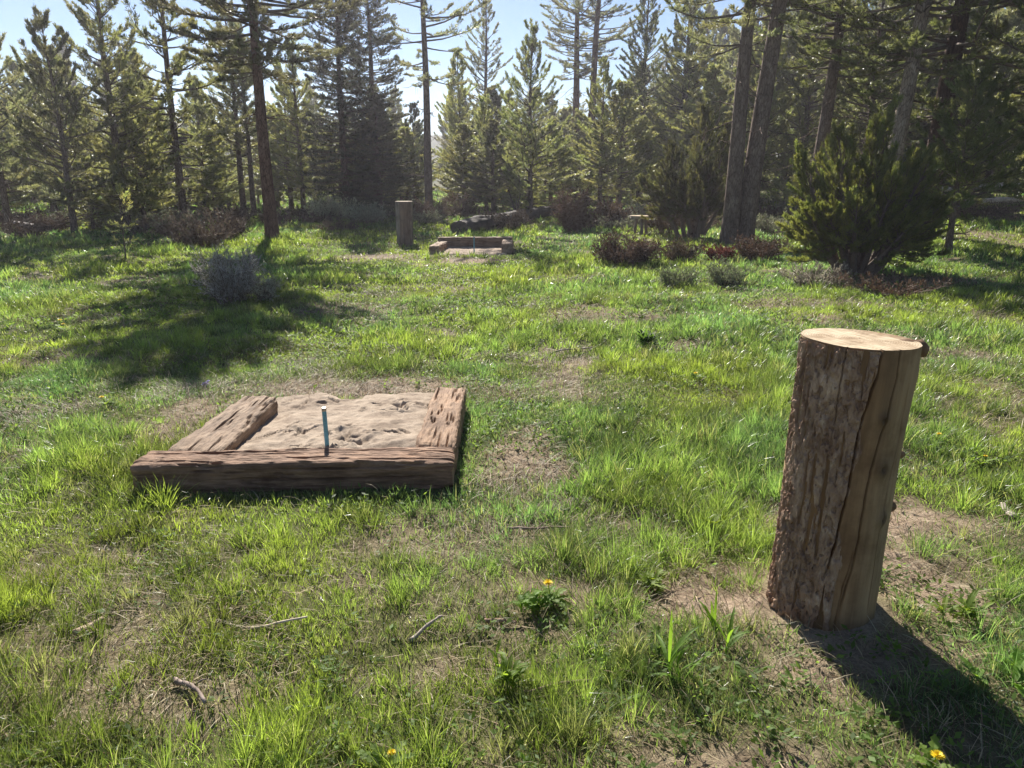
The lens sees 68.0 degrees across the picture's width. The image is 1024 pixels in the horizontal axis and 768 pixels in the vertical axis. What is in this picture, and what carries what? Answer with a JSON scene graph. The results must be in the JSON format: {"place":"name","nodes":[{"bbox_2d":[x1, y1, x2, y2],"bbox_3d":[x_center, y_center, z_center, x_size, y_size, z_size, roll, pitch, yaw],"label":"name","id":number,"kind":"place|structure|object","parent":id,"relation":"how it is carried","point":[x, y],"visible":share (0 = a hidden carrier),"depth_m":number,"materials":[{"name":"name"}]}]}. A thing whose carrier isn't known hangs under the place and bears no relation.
{"place":"outdoors","nodes":[
{"label":"outdoors","id":0,"kind":"place"},
{"bbox_2d":[0,0,1005,134],"label":"sky","id":1,"kind":"structure","parent":0,"point":[511,14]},
{"bbox_2d":[0,118,1023,767],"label":"ground","id":2,"kind":"structure","parent":0,"point":[884,608],"depth_m":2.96,"materials":[{"name":"green plant"}]},
{"bbox_2d":[0,130,40,211],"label":"pine tree","id":3,"kind":"object","parent":2,"relation":"on","point":[12,195],"visible":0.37,"depth_m":30.94,"materials":[{"name":"green plant"}]},
{"bbox_2d":[0,31,41,231],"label":"pine tree","id":4,"kind":"object","parent":2,"relation":"on","point":[5,156],"visible":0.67,"depth_m":21.64,"materials":[{"name":"green plant"}]},
{"bbox_2d":[0,55,51,203],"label":"pine tree","id":5,"kind":"object","parent":2,"relation":"on","point":[13,65],"visible":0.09,"depth_m":37.90,"materials":[{"name":"green plant"}]},
{"bbox_2d":[0,216,62,237],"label":"shrub","id":6,"kind":"object","parent":2,"relation":"on","point":[27,229],"visible":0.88,"depth_m":19.85,"materials":[{"name":"brown plant"}]},
{"bbox_2d":[0,58,93,211],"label":"pine tree","id":7,"kind":"object","parent":2,"relation":"on","point":[29,103],"visible":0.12,"depth_m":31.21,"materials":[{"name":"green plant"}]},
{"bbox_2d":[10,52,109,204],"bbox_3d":[-17.215,-9.306,28.714,3.779,6.298,3.864,1,15,2],"label":"pine tree","id":8,"kind":"object","parent":2,"relation":"on","point":[66,78],"visible":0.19,"depth_m":28.52,"materials":[{"name":"green plant"}]},
{"bbox_2d":[0,4,126,233],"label":"pine tree","id":9,"kind":"object","parent":2,"relation":"on","point":[40,22],"visible":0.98,"depth_m":20.13,"materials":[{"name":"green plant"}]},
{"bbox_2d":[59,154,117,230],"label":"pine tree","id":10,"kind":"object","parent":2,"relation":"on","point":[91,225],"visible":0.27,"depth_m":22.87,"materials":[{"name":"green plant"}]},
{"bbox_2d":[34,0,175,230],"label":"pine tree","id":11,"kind":"object","parent":2,"relation":"on","point":[107,65],"visible":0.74,"depth_m":21.79,"materials":[{"name":"green plant"}]},
{"bbox_2d":[88,47,190,200],"bbox_3d":[-14.056,-9.338,28.812,3.888,6.397,3.802,2,15,7],"label":"pine tree","id":12,"kind":"object","parent":2,"relation":"on","point":[141,85],"visible":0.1,"depth_m":27.86,"materials":[{"name":"green plant"}]},
{"bbox_2d":[97,114,185,228],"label":"pine tree","id":13,"kind":"object","parent":2,"relation":"on","point":[149,191],"visible":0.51,"depth_m":22.62,"materials":[{"name":"green plant"}]},
{"bbox_2d":[104,110,207,219],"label":"conifer tree","id":14,"kind":"object","parent":2,"relation":"on","point":[170,184],"visible":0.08,"depth_m":26.81,"materials":[{"name":"green plant"}]},
{"bbox_2d":[87,0,252,219],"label":"pine tree","id":15,"kind":"object","parent":2,"relation":"on","point":[176,67],"visible":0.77,"depth_m":22.91,"materials":[{"name":"green plant"}]},
{"bbox_2d":[130,202,228,229],"bbox_3d":[-10.279,-5.117,23.286,2.264,0.996,2.735,6,16,20],"label":"forest brush","id":16,"kind":"object","parent":2,"relation":"on","point":[167,215],"visible":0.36,"depth_m":22.92,"materials":[{"name":"brown plant"}]},
{"bbox_2d":[134,205,244,246],"bbox_3d":[-7.496,-3.644,17.881,2.243,1.177,2.407,0,15,0],"label":"dead brush","id":17,"kind":"object","parent":2,"relation":"on","point":[189,235],"visible":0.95,"depth_m":17.64,"materials":[{"name":"brown plant"}]},
{"bbox_2d":[165,77,242,212],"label":"pine tree","id":18,"kind":"object","parent":2,"relation":"on","point":[197,110],"visible":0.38,"depth_m":30.70,"materials":[{"name":"green plant"}]},
{"bbox_2d":[187,200,262,221],"bbox_3d":[-9.981,-6.018,26.780,2.761,0.930,2.170,9,18,29],"label":"forest brush","id":19,"kind":"object","parent":2,"relation":"on","point":[237,211],"visible":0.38,"depth_m":26.50,"materials":[{"name":"brown plant"}]},
{"bbox_2d":[183,238,269,304],"bbox_3d":[-3.732,-1.476,10.028,0.959,0.909,0.999,9,18,31],"label":"sagebrush","id":20,"kind":"object","parent":2,"relation":"on","point":[221,287],"visible":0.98,"depth_m":9.96,"materials":[{"name":"grey plant"}]},
{"bbox_2d":[210,202,252,239],"bbox_3d":[-7.520,-4.346,20.274,1.069,1.031,1.148,-7,17,-23],"label":"dead brush","id":21,"kind":"object","parent":2,"relation":"on","point":[233,218],"visible":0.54,"depth_m":20.22,"materials":[{"name":"brown plant"}]},
{"bbox_2d":[196,0,282,214],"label":"pine tree","id":22,"kind":"object","parent":2,"relation":"on","point":[238,156],"visible":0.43,"depth_m":29.44,"materials":[{"name":"green plant"}]},
{"bbox_2d":[208,22,282,214],"bbox_3d":[-10.328,-10.127,29.706,2.455,7.519,2.298,0,15,0],"label":"pine tree","id":23,"kind":"object","parent":2,"relation":"on","point":[234,106],"visible":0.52,"depth_m":29.32,"materials":[{"name":"green plant"}]},
{"bbox_2d":[154,0,366,239],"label":"pine tree","id":24,"kind":"object","parent":2,"relation":"on","point":[254,58],"visible":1,"depth_m":19.24,"materials":[{"name":"green plant"}]},
{"bbox_2d":[249,270,283,301],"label":"sagebrush","id":25,"kind":"object","parent":2,"relation":"on","point":[264,290],"visible":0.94,"depth_m":10.13,"materials":[{"name":"grey plant"}]},
{"bbox_2d":[244,81,319,210],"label":"pine tree","id":26,"kind":"object","parent":2,"relation":"on","point":[278,129],"visible":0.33,"depth_m":32.60,"materials":[{"name":"green plant"}]},
{"bbox_2d":[130,387,465,493],"bbox_3d":[-1.153,0.323,4.693,1.694,0.241,1.541,0,15,0],"label":"horseshoe pit","id":27,"kind":"object","parent":2,"relation":"on","point":[207,457],"visible":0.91,"depth_m":4.02,"materials":[{"name":"brown wood"}]},
{"bbox_2d":[266,36,333,214],"bbox_3d":[-8.597,-10.054,30.269,3.708,7.148,3.196,0,15,0],"label":"pine tree","id":28,"kind":"object","parent":2,"relation":"on","point":[299,182],"visible":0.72,"depth_m":29.97,"materials":[{"name":"green plant"}]},
{"bbox_2d":[302,192,361,218],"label":"shrub","id":29,"kind":"object","parent":2,"relation":"on","point":[316,209],"visible":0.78,"depth_m":27.34,"materials":[{"name":"green plant"}]},
{"bbox_2d":[235,392,433,449],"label":"sand","id":30,"kind":"structure","parent":2,"relation":"on","point":[381,420],"depth_m":4.80,"materials":[{"name":"beige sand"}]},
{"bbox_2d":[310,119,365,208],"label":"pine tree","id":31,"kind":"object","parent":2,"relation":"on","point":[325,165],"visible":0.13,"depth_m":29.71,"materials":[{"name":"green plant"}]},
{"bbox_2d":[294,0,394,210],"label":"spruce tree","id":32,"kind":"object","parent":2,"relation":"on","point":[340,104],"visible":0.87,"depth_m":27.82,"materials":[{"name":"green plant"}]},
{"bbox_2d":[338,197,393,223],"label":"shrub","id":33,"kind":"object","parent":2,"relation":"on","point":[367,214],"visible":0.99,"depth_m":25.81,"materials":[{"name":"green plant"}]},
{"bbox_2d":[336,0,416,186],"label":"spruce tree","id":34,"kind":"object","parent":2,"relation":"on","point":[384,79],"visible":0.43,"depth_m":30.87,"materials":[{"name":"green plant"}]},
{"bbox_2d":[339,93,418,215],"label":"pine tree","id":35,"kind":"object","parent":2,"relation":"on","point":[380,119],"visible":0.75,"depth_m":28.44,"materials":[{"name":"green plant"}]},
{"bbox_2d":[353,740,417,767],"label":"dandelion","id":36,"kind":"object","parent":2,"relation":"on","point":[376,756],"visible":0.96,"depth_m":2.10,"materials":[{"name":"green plant"}]},
{"bbox_2d":[395,201,413,245],"bbox_3d":[-2.598,-3.822,18.352,0.420,1.166,0.418,9,18,29],"label":"log post","id":37,"kind":"object","parent":2,"relation":"on","point":[404,219],"visible":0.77,"depth_m":18.19,"materials":[{"name":"grey wood"}]},
{"bbox_2d":[384,126,440,199],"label":"pine tree","id":38,"kind":"object","parent":2,"relation":"on","point":[407,134],"visible":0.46,"depth_m":33.31,"materials":[{"name":"green plant"}]},
{"bbox_2d":[396,100,433,206],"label":"conifer tree","id":39,"kind":"object","parent":2,"relation":"on","point":[416,112],"visible":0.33,"depth_m":34.25,"materials":[{"name":"green plant"}]},
{"bbox_2d":[372,0,490,208],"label":"pine tree","id":40,"kind":"object","parent":2,"relation":"on","point":[425,78],"visible":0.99,"depth_m":27.86,"materials":[{"name":"green plant"}]},
{"bbox_2d":[405,193,462,220],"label":"shrub","id":41,"kind":"object","parent":2,"relation":"on","point":[441,206],"visible":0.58,"depth_m":26.74,"materials":[{"name":"green plant"}]},
{"bbox_2d":[431,48,483,204],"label":"pine tree","id":42,"kind":"object","parent":2,"relation":"on","point":[460,115],"visible":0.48,"depth_m":36.52,"materials":[{"name":"green plant"}]},
{"bbox_2d":[423,123,497,206],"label":"pine tree","id":43,"kind":"object","parent":2,"relation":"on","point":[456,158],"visible":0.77,"depth_m":30.51,"materials":[{"name":"green plant"}]},
{"bbox_2d":[443,189,481,217],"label":"shrub","id":44,"kind":"object","parent":2,"relation":"on","point":[469,205],"visible":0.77,"depth_m":28.32,"materials":[{"name":"green plant"}]},
{"bbox_2d":[429,236,513,253],"bbox_3d":[-0.876,-3.083,17.010,1.832,0.339,1.544,0,15,0],"label":"horseshoe pit","id":45,"kind":"object","parent":2,"relation":"on","point":[504,243],"visible":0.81,"depth_m":17.49,"materials":[{"name":"brown wood"}]},
{"bbox_2d":[454,94,509,211],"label":"pine tree","id":46,"kind":"object","parent":2,"relation":"on","point":[482,119],"visible":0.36,"depth_m":31.36,"materials":[{"name":"green plant"}]},
{"bbox_2d":[457,0,520,143],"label":"pine tree","id":47,"kind":"object","parent":2,"relation":"on","point":[485,48],"visible":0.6,"depth_m":41.34,"materials":[{"name":"green plant"}]},
{"bbox_2d":[454,118,525,213],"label":"pine tree","id":48,"kind":"object","parent":2,"relation":"on","point":[489,132],"visible":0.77,"depth_m":28.98,"materials":[{"name":"green plant"}]},
{"bbox_2d":[468,84,526,205],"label":"pine tree","id":49,"kind":"object","parent":2,"relation":"on","point":[495,97],"visible":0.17,"depth_m":36.22,"materials":[{"name":"green plant"}]},
{"bbox_2d":[472,205,535,229],"bbox_3d":[-0.264,-5.026,23.149,2.002,0.912,2.269,0,15,0],"label":"dead brush","id":50,"kind":"object","parent":2,"relation":"on","point":[516,221],"visible":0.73,"depth_m":22.85,"materials":[{"name":"brown plant"}]},
{"bbox_2d":[484,638,529,693],"bbox_3d":[-0.023,0.929,2.451,0.154,0.145,0.141,-14,20,-41],"label":"leafy weed","id":51,"kind":"object","parent":2,"relation":"on","point":[503,665],"visible":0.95,"depth_m":2.44,"materials":[{"name":"green plant"}]},
{"bbox_2d":[450,193,565,234],"bbox_3d":[0.214,-5.705,25.756,1.391,1.522,10.072,6,18,20],"label":"fallen log","id":52,"kind":"object","parent":2,"relation":"on","point":[483,222],"visible":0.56,"depth_m":22.63,"materials":[{"name":"grey wood"}]},
{"bbox_2d":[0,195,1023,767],"bbox_3d":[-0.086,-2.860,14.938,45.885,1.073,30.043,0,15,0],"label":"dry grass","id":53,"kind":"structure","parent":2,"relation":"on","point":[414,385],"depth_m":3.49,"materials":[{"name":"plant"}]},
{"bbox_2d":[486,18,573,208],"bbox_3d":[0.642,-9.402,27.720,3.297,7.304,3.796,8,17,26],"label":"pine tree","id":54,"kind":"object","parent":2,"relation":"on","point":[528,164],"visible":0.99,"depth_m":27.40,"materials":[{"name":"green plant"}]},
{"bbox_2d":[511,585,555,617],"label":"leafy weed","id":55,"kind":"object","parent":2,"relation":"on","point":[529,601],"visible":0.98,"depth_m":2.87,"materials":[{"name":"green plant"}]},
{"bbox_2d":[505,119,589,215],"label":"pine tree","id":56,"kind":"object","parent":2,"relation":"on","point":[561,158],"visible":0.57,"depth_m":29.81,"materials":[{"name":"green plant"}]},
{"bbox_2d":[548,182,600,232],"bbox_3d":[1.810,-5.117,22.350,1.617,1.645,1.818,0,15,0],"label":"shrub","id":57,"kind":"object","parent":2,"relation":"on","point":[574,220],"visible":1,"depth_m":22.10,"materials":[{"name":"green plant"}]},
{"bbox_2d":[553,112,607,204],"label":"pine tree","id":58,"kind":"object","parent":2,"relation":"on","point":[578,135],"visible":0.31,"depth_m":33.81,"materials":[{"name":"green plant"}]},
{"bbox_2d":[539,0,625,197],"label":"pine tree","id":59,"kind":"object","parent":2,"relation":"on","point":[576,54],"visible":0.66,"depth_m":40.30,"materials":[{"name":"green plant"}]},
{"bbox_2d":[546,0,639,199],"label":"pine tree","id":60,"kind":"object","parent":2,"relation":"on","point":[596,48],"visible":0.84,"depth_m":39.38,"materials":[{"name":"green plant"}]},
{"bbox_2d":[565,56,639,214],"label":"pine tree","id":61,"kind":"object","parent":2,"relation":"on","point":[597,90],"visible":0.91,"depth_m":28.61,"materials":[{"name":"green plant"}]},
{"bbox_2d":[560,205,645,229],"bbox_3d":[2.781,-5.066,23.348,2.714,0.915,2.134,-2,15,-8],"label":"forest brush","id":62,"kind":"object","parent":2,"relation":"on","point":[594,223],"visible":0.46,"depth_m":22.95,"materials":[{"name":"brown plant"}]},
{"bbox_2d":[569,79,661,206],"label":"pine tree","id":63,"kind":"object","parent":2,"relation":"on","point":[627,117],"visible":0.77,"depth_m":28.91,"materials":[{"name":"green plant"}]},
{"bbox_2d":[589,227,670,264],"bbox_3d":[2.242,-2.605,14.679,1.575,0.947,1.573,-9,18,-30],"label":"bush","id":64,"kind":"object","parent":2,"relation":"on","point":[639,251],"visible":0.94,"depth_m":14.42,"materials":[{"name":"brown plant"}]},
{"bbox_2d":[604,0,679,197],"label":"pine tree","id":65,"kind":"object","parent":2,"relation":"on","point":[645,32],"visible":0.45,"depth_m":37.57,"materials":[{"name":"green plant"}]},
{"bbox_2d":[636,569,670,599],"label":"leafy weed","id":66,"kind":"object","parent":2,"relation":"on","point":[657,581],"visible":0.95,"depth_m":3.02,"materials":[{"name":"green plant"}]},
{"bbox_2d":[653,262,700,287],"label":"shrub","id":67,"kind":"object","parent":2,"relation":"on","point":[668,274],"visible":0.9,"depth_m":11.27,"materials":[{"name":"green plant"}]},
{"bbox_2d":[632,0,729,175],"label":"pine tree","id":68,"kind":"object","parent":2,"relation":"on","point":[684,95],"visible":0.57,"depth_m":34.25,"materials":[{"name":"green plant"}]},
{"bbox_2d":[657,236,706,261],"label":"shrub","id":69,"kind":"object","parent":2,"relation":"on","point":[680,246],"visible":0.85,"depth_m":14.81,"materials":[{"name":"brown plant"}]},
{"bbox_2d":[653,611,716,688],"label":"broad grass","id":70,"kind":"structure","parent":2,"relation":"on","point":[669,657],"depth_m":2.43,"materials":[{"name":"green plant"}]},
{"bbox_2d":[648,40,725,138],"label":"pine tree","id":71,"kind":"object","parent":2,"relation":"on","point":[676,80],"visible":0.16,"depth_m":36.11,"materials":[{"name":"green plant"}]},
{"bbox_2d":[633,100,743,238],"bbox_3d":[4.806,-5.446,19.727,2.619,3.682,2.412,-10,18,-31],"label":"pine tree","id":72,"kind":"object","parent":2,"relation":"on","point":[703,185],"visible":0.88,"depth_m":19.42,"materials":[{"name":"green plant"}]},
{"bbox_2d":[673,2,726,105],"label":"pine tree","id":73,"kind":"object","parent":2,"relation":"on","point":[709,9],"visible":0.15,"depth_m":58.00,"materials":[{"name":"green plant"}]},
{"bbox_2d":[661,62,749,189],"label":"pine tree","id":74,"kind":"object","parent":2,"relation":"on","point":[709,81],"visible":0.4,"depth_m":27.99,"materials":[{"name":"green plant"}]},
{"bbox_2d":[702,242,738,263],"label":"shrub","id":75,"kind":"object","parent":2,"relation":"on","point":[724,252],"visible":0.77,"depth_m":14.60,"materials":[{"name":"brown plant"}]},
{"bbox_2d":[698,590,750,654],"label":"broad grass","id":76,"kind":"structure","parent":2,"relation":"on","point":[731,635],"depth_m":2.64,"materials":[{"name":"green plant"}]},
{"bbox_2d":[701,253,756,286],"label":"shrub","id":77,"kind":"object","parent":2,"relation":"on","point":[720,277],"visible":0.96,"depth_m":11.57,"materials":[{"name":"green plant"}]},
{"bbox_2d":[714,23,746,128],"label":"pine tree","id":78,"kind":"object","parent":2,"relation":"on","point":[725,74],"visible":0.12,"depth_m":48.35,"materials":[{"name":"green plant"}]},
{"bbox_2d":[663,0,809,245],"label":"pine tree","id":79,"kind":"object","parent":2,"relation":"on","point":[732,199],"visible":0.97,"depth_m":17.15,"materials":[{"name":"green plant"}]},
{"bbox_2d":[719,4,798,152],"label":"pine tree","id":80,"kind":"object","parent":2,"relation":"on","point":[735,33],"visible":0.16,"depth_m":40.16,"materials":[{"name":"green plant"}]},
{"bbox_2d":[727,230,793,260],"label":"shrub","id":81,"kind":"object","parent":2,"relation":"on","point":[754,250],"visible":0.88,"depth_m":14.89,"materials":[{"name":"brown plant"}]},
{"bbox_2d":[699,0,834,243],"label":"pine tree","id":82,"kind":"object","parent":2,"relation":"on","point":[753,170],"visible":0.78,"depth_m":17.35,"materials":[{"name":"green plant"}]},
{"bbox_2d":[722,12,814,200],"bbox_3d":[9.694,-10.311,28.781,4.118,7.383,4.027,5,16,16],"label":"pine tree","id":83,"kind":"object","parent":2,"relation":"on","point":[778,92],"visible":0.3,"depth_m":28.59,"materials":[{"name":"green plant"}]},
{"bbox_2d":[763,153,796,203],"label":"pine tree","id":84,"kind":"object","parent":2,"relation":"on","point":[784,157],"visible":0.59,"depth_m":28.14,"materials":[{"name":"green plant"}]},
{"bbox_2d":[776,4,820,153],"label":"pine tree","id":85,"kind":"object","parent":2,"relation":"on","point":[787,27],"visible":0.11,"depth_m":45.80,"materials":[{"name":"green plant"}]},
{"bbox_2d":[749,0,864,199],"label":"pine tree","id":86,"kind":"object","parent":2,"relation":"on","point":[804,111],"visible":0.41,"depth_m":27.36,"materials":[{"name":"green plant"}]},
{"bbox_2d":[767,260,857,287],"bbox_3d":[4.655,-1.691,11.727,1.316,0.466,1.252,0,15,0],"label":"shrub","id":87,"kind":"object","parent":2,"relation":"on","point":[810,277],"visible":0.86,"depth_m":11.63,"materials":[{"name":"grey plant"}]},
{"bbox_2d":[739,0,911,232],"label":"pine tree","id":88,"kind":"object","parent":2,"relation":"on","point":[833,71],"visible":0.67,"depth_m":19.34,"materials":[{"name":"green plant"}]},
{"bbox_2d":[766,328,929,630],"bbox_3d":[1.192,0.399,2.787,0.434,1.166,0.392,-4,16,-20],"label":"log post","id":89,"kind":"object","parent":2,"relation":"on","point":[852,395],"visible":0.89,"depth_m":2.62,"materials":[{"name":"brown wood"}]},
{"bbox_2d":[775,93,957,274],"bbox_3d":[5.978,-3.219,12.706,2.847,3.180,2.456,-6,16,-20],"label":"bush","id":90,"kind":"object","parent":2,"relation":"on","point":[855,225],"visible":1,"depth_m":12.40,"materials":[{"name":"green plant"}]},
{"bbox_2d":[800,0,941,187],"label":"pine tree","id":91,"kind":"object","parent":2,"relation":"on","point":[902,12],"visible":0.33,"depth_m":26.46,"materials":[{"name":"green plant"}]},
{"bbox_2d":[816,28,927,172],"bbox_3d":[13.522,-10.408,28.712,3.620,6.797,3.615,-6,16,-21],"label":"pine tree","id":92,"kind":"object","parent":2,"relation":"on","point":[883,100],"visible":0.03,"depth_m":28.11,"materials":[{"name":"green plant"}]},
{"bbox_2d":[823,265,959,298],"bbox_3d":[5.347,-1.392,10.690,1.744,0.489,1.838,10,18,33],"label":"shrub","id":93,"kind":"object","parent":2,"relation":"on","point":[885,288],"visible":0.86,"depth_m":10.53,"materials":[{"name":"brown plant"}]},
{"bbox_2d":[794,0,1023,231],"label":"pine tree","id":94,"kind":"object","parent":2,"relation":"on","point":[958,44],"visible":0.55,"depth_m":17.91,"materials":[{"name":"green plant"}]},
{"bbox_2d":[808,0,1016,164],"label":"pine tree","id":95,"kind":"object","parent":2,"relation":"on","point":[918,30],"visible":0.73,"depth_m":17.59,"materials":[{"name":"green plant"}]},
{"bbox_2d":[907,734,954,767],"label":"dandelion","id":96,"kind":"object","parent":2,"relation":"on","point":[934,750],"visible":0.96,"depth_m":2.10,"materials":[{"name":"green plant"}]},
{"bbox_2d":[897,0,966,192],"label":"pine tree","id":97,"kind":"object","parent":2,"relation":"on","point":[914,137],"visible":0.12,"depth_m":30.22,"materials":[{"name":"green plant"}]},
{"bbox_2d":[891,58,1023,250],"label":"pine tree","id":98,"kind":"object","parent":2,"relation":"on","point":[977,93],"visible":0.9,"depth_m":15.39,"materials":[{"name":"green plant"}]},
{"bbox_2d":[924,589,995,625],"bbox_3d":[1.660,0.831,2.815,0.241,0.130,0.172,11,19,35],"label":"leafy weed","id":99,"kind":"object","parent":2,"relation":"on","point":[969,602],"visible":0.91,"depth_m":2.81,"materials":[{"name":"green plant"}]},
{"bbox_2d":[945,199,1023,217],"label":"brush heap","id":100,"kind":"object","parent":2,"relation":"on","point":[995,207],"visible":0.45,"depth_m":22.51,"materials":[{"name":"brown plant"}]},
{"bbox_2d":[947,0,1023,175],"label":"pine tree","id":101,"kind":"object","parent":2,"relation":"on","point":[1009,114],"visible":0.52,"depth_m":16.11,"materials":[{"name":"green plant"}]},
{"bbox_2d":[951,6,1023,196],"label":"pine tree","id":102,"kind":"object","parent":2,"relation":"on","point":[1016,25],"visible":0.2,"depth_m":27.56,"materials":[{"name":"green plant"}]},
{"bbox_2d":[957,648,1023,697],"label":"leafy weed","id":103,"kind":"object","parent":2,"relation":"on","point":[1016,673],"visible":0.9,"depth_m":2.48,"materials":[{"name":"green plant"}]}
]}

